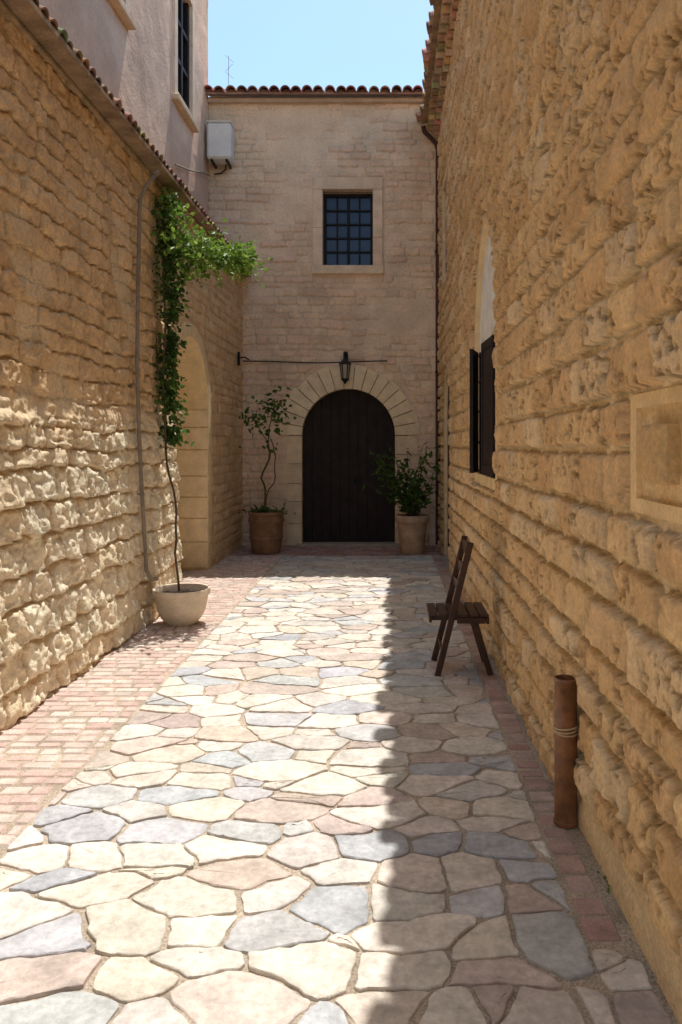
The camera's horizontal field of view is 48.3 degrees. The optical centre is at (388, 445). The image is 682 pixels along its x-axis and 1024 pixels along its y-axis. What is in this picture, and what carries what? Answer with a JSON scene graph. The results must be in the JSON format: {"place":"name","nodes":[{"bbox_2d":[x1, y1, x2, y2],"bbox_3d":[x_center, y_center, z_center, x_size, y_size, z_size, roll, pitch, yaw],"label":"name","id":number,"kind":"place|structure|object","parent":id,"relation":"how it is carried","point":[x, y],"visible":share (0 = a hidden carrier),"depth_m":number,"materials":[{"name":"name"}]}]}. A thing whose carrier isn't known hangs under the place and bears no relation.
{"place":"outdoors","nodes":[
{"label":"outdoors","id":0,"kind":"place"},
{"bbox_2d":[208,0,433,96],"label":"sky","id":1,"kind":"structure","parent":0,"point":[368,43],"materials":[{"name":"blue"}]},
{"bbox_2d":[0,555,670,1023],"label":"flagstone paving","id":2,"kind":"structure","parent":0,"point":[44,945],"depth_m":2.80,"materials":[{"name":"beige stone"}]},
{"bbox_2d":[426,535,492,675],"bbox_3d":[0.474,1.065,5.114,0.424,0.880,0.395,0,0,0],"label":"wooden chair","id":3,"kind":"object","parent":2,"relation":"on","point":[474,614],"visible":1,"depth_m":4.95,"materials":[{"name":"brown wood"}]},
{"bbox_2d":[229,545,447,555],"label":"brick paving","id":4,"kind":"structure","parent":0,"point":[337,550],"depth_m":10.75,"materials":[{"name":"brown brick"}]},
{"bbox_2d":[238,386,295,554],"bbox_3d":[-1.738,0.328,10.653,0.919,2.344,0.596,0,0,0],"label":"potted plant","id":5,"kind":"object","parent":4,"relation":"on","point":[266,529],"visible":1,"depth_m":10.50,"materials":[{"name":"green plant"}]},
{"bbox_2d":[362,442,441,553],"bbox_3d":[0.213,0.725,10.593,1.159,1.550,0.564,0,0,0],"label":"potted plant","id":6,"kind":"object","parent":4,"relation":"on","point":[412,525],"visible":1,"depth_m":10.51,"materials":[{"name":"green plant"}]},
{"bbox_2d":[0,546,677,1023],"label":"ground","id":7,"kind":"structure","parent":0,"point":[626,948],"depth_m":2.83,"materials":[{"name":"beige concrete"}]},
{"bbox_2d":[39,0,207,215],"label":"plaster building","id":8,"kind":"structure","parent":7,"relation":"on","point":[148,60],"depth_m":8.90,"materials":[{"name":"beige paint"}]},
{"bbox_2d":[109,0,135,29],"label":"window","id":9,"kind":"structure","parent":8,"relation":"in","point":[122,7],"depth_m":7.64,"materials":[{"name":"stone"}]},
{"bbox_2d":[172,0,198,132],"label":"window","id":10,"kind":"structure","parent":8,"relation":"in","point":[183,95],"depth_m":10.23,"materials":[{"name":"stone"}]},
{"bbox_2d":[175,164,209,176],"bbox_3d":[-2.661,-3.760,10.375,0.031,0.500,1.755,0,0,0],"label":"cable","id":11,"kind":"object","parent":8,"relation":"attached to","point":[180,166],"visible":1,"depth_m":10.23,"materials":[{"name":"grey plastic"}]},
{"bbox_2d":[0,0,250,730],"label":"stone building","id":12,"kind":"structure","parent":7,"relation":"on","point":[82,161],"depth_m":5.23,"materials":[{"name":"stone"}]},
{"bbox_2d":[128,170,160,580],"bbox_3d":[-2.031,-0.602,6.308,0.286,3.455,0.150,0,0,-27],"label":"drainpipe","id":13,"kind":"object","parent":12,"relation":"attached to","point":[137,329],"visible":0.9,"depth_m":6.25,"materials":[{"name":"beige metal"}]},
{"bbox_2d":[238,352,248,365],"bbox_3d":[-2.125,-1.260,11.085,0.053,0.200,0.268,0,0,27],"label":"cable bracket","id":14,"kind":"object","parent":12,"relation":"attached to","point":[239,357],"visible":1,"depth_m":10.98,"materials":[{"name":"black metal"}]},
{"bbox_2d":[0,556,282,846],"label":"brick border","id":15,"kind":"object","parent":7,"relation":"on","point":[38,772],"visible":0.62,"depth_m":4.49,"materials":[{"name":"beige brick"}]},
{"bbox_2d":[150,187,273,625],"bbox_3d":[-1.748,-0.426,7.052,0.974,3.852,1.643,0,0,23],"label":"potted vine","id":16,"kind":"object","parent":15,"relation":"on","point":[178,603],"visible":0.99,"depth_m":6.90,"materials":[{"name":"plant"}]},
{"bbox_2d":[204,85,437,546],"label":"stone building","id":17,"kind":"structure","parent":7,"relation":"on","point":[326,198],"depth_m":11.40,"materials":[{"name":"stone"}]},
{"bbox_2d":[206,121,234,174],"bbox_3d":[-2.478,-4.396,11.217,0.365,0.693,0.325,0,0,0],"label":"air conditioner","id":18,"kind":"object","parent":17,"relation":"attached to","point":[220,142],"visible":1,"depth_m":11.06,"materials":[{"name":"white metal"}]},
{"bbox_2d":[226,56,232,84],"bbox_3d":[-2.575,-5.861,12.290,0.154,0.922,0.026,0,0,0],"label":"antenna","id":19,"kind":"object","parent":17,"relation":"on","point":[228,69],"visible":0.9,"depth_m":12.30,"materials":[{"name":"grey metal"}]},
{"bbox_2d":[243,360,386,362],"bbox_3d":[-1.100,-1.253,11.355,2.160,0.045,0.019,0,0,0],"label":"cable","id":20,"kind":"object","parent":17,"relation":"attached to","point":[317,362],"visible":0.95,"depth_m":11.35,"materials":[{"name":"black metal"}]},
{"bbox_2d":[339,351,351,383],"bbox_3d":[-0.627,-1.160,11.235,0.180,0.501,0.264,0,0,20],"label":"wall lantern","id":21,"kind":"object","parent":17,"relation":"attached to","point":[345,364],"depth_m":11.16,"materials":[{"name":"black metal"}]},
{"bbox_2d":[311,177,383,274],"bbox_3d":[-0.610,-3.295,11.513,1.080,1.450,0.375,0,0,0],"label":"window","id":22,"kind":"structure","parent":17,"relation":"in","point":[347,227],"depth_m":11.55,"materials":[{"name":"stone"}]},
{"bbox_2d":[303,390,394,541],"bbox_3d":[-0.600,0.323,11.582,1.400,2.355,0.115,0,0,0],"label":"door","id":23,"kind":"structure","parent":17,"relation":"in","point":[340,431],"depth_m":11.57,"materials":[{"name":"brown wood"}]},
{"bbox_2d":[421,125,439,544],"bbox_3d":[0.631,-1.640,11.316,0.298,6.239,0.077,0,0,-15],"label":"downpipe","id":24,"kind":"object","parent":17,"relation":"attached to","point":[428,135],"visible":0.79,"depth_m":11.32,"materials":[{"name":"black metal"}]},
{"bbox_2d":[433,555,621,941],"bbox_3d":[0.657,1.524,6.335,0.118,0.052,8.070,0,0,0],"label":"brick edging","id":25,"kind":"object","parent":7,"relation":"on","point":[600,929],"visible":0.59,"depth_m":3.12,"materials":[{"name":"brown brick"}]},
{"bbox_2d":[416,0,681,1023],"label":"stone building","id":26,"kind":"structure","parent":7,"relation":"on","point":[554,126],"depth_m":2.97,"materials":[{"name":"stone"}]},
{"bbox_2d":[442,166,447,288],"bbox_3d":[0.854,-2.950,10.325,0.172,1.500,1.050,0,0,0],"label":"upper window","id":27,"kind":"structure","parent":26,"relation":"in","point":[444,252],"depth_m":10.75,"materials":[{"name":"stone"}]},
{"bbox_2d":[444,366,451,554],"bbox_3d":[0.874,0.225,9.930,0.212,2.590,1.200,0,0,0],"label":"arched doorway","id":28,"kind":"structure","parent":26,"relation":"in","point":[447,463],"depth_m":10.40,"materials":[{"name":"stone"}]},
{"bbox_2d":[470,213,498,489],"bbox_3d":[0.880,-0.770,6.080,0.399,2.190,1.410,0,0,0],"label":"window","id":29,"kind":"structure","parent":26,"relation":"in","point":[483,396],"depth_m":6.20,"materials":[{"name":"stone"}]},
{"bbox_2d":[489,654,613,894],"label":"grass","id":30,"kind":"structure","parent":7,"relation":"on","point":[608,889],"depth_m":2.63,"materials":[{"name":"green plant"}]},
{"bbox_2d":[553,674,578,827],"bbox_3d":[0.706,1.212,3.020,0.101,0.577,0.101,0,0,0],"label":"standing pipe","id":31,"kind":"object","parent":7,"relation":"on","point":[565,727],"visible":0.98,"depth_m":2.98,"materials":[{"name":"terracotta"},{"name":"wire"}]},
{"bbox_2d":[35,651,675,1023],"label":"gravel","id":32,"kind":"structure","parent":0,"point":[654,987],"depth_m":2.54,"materials":[{"name":"gravel"}]}
]}

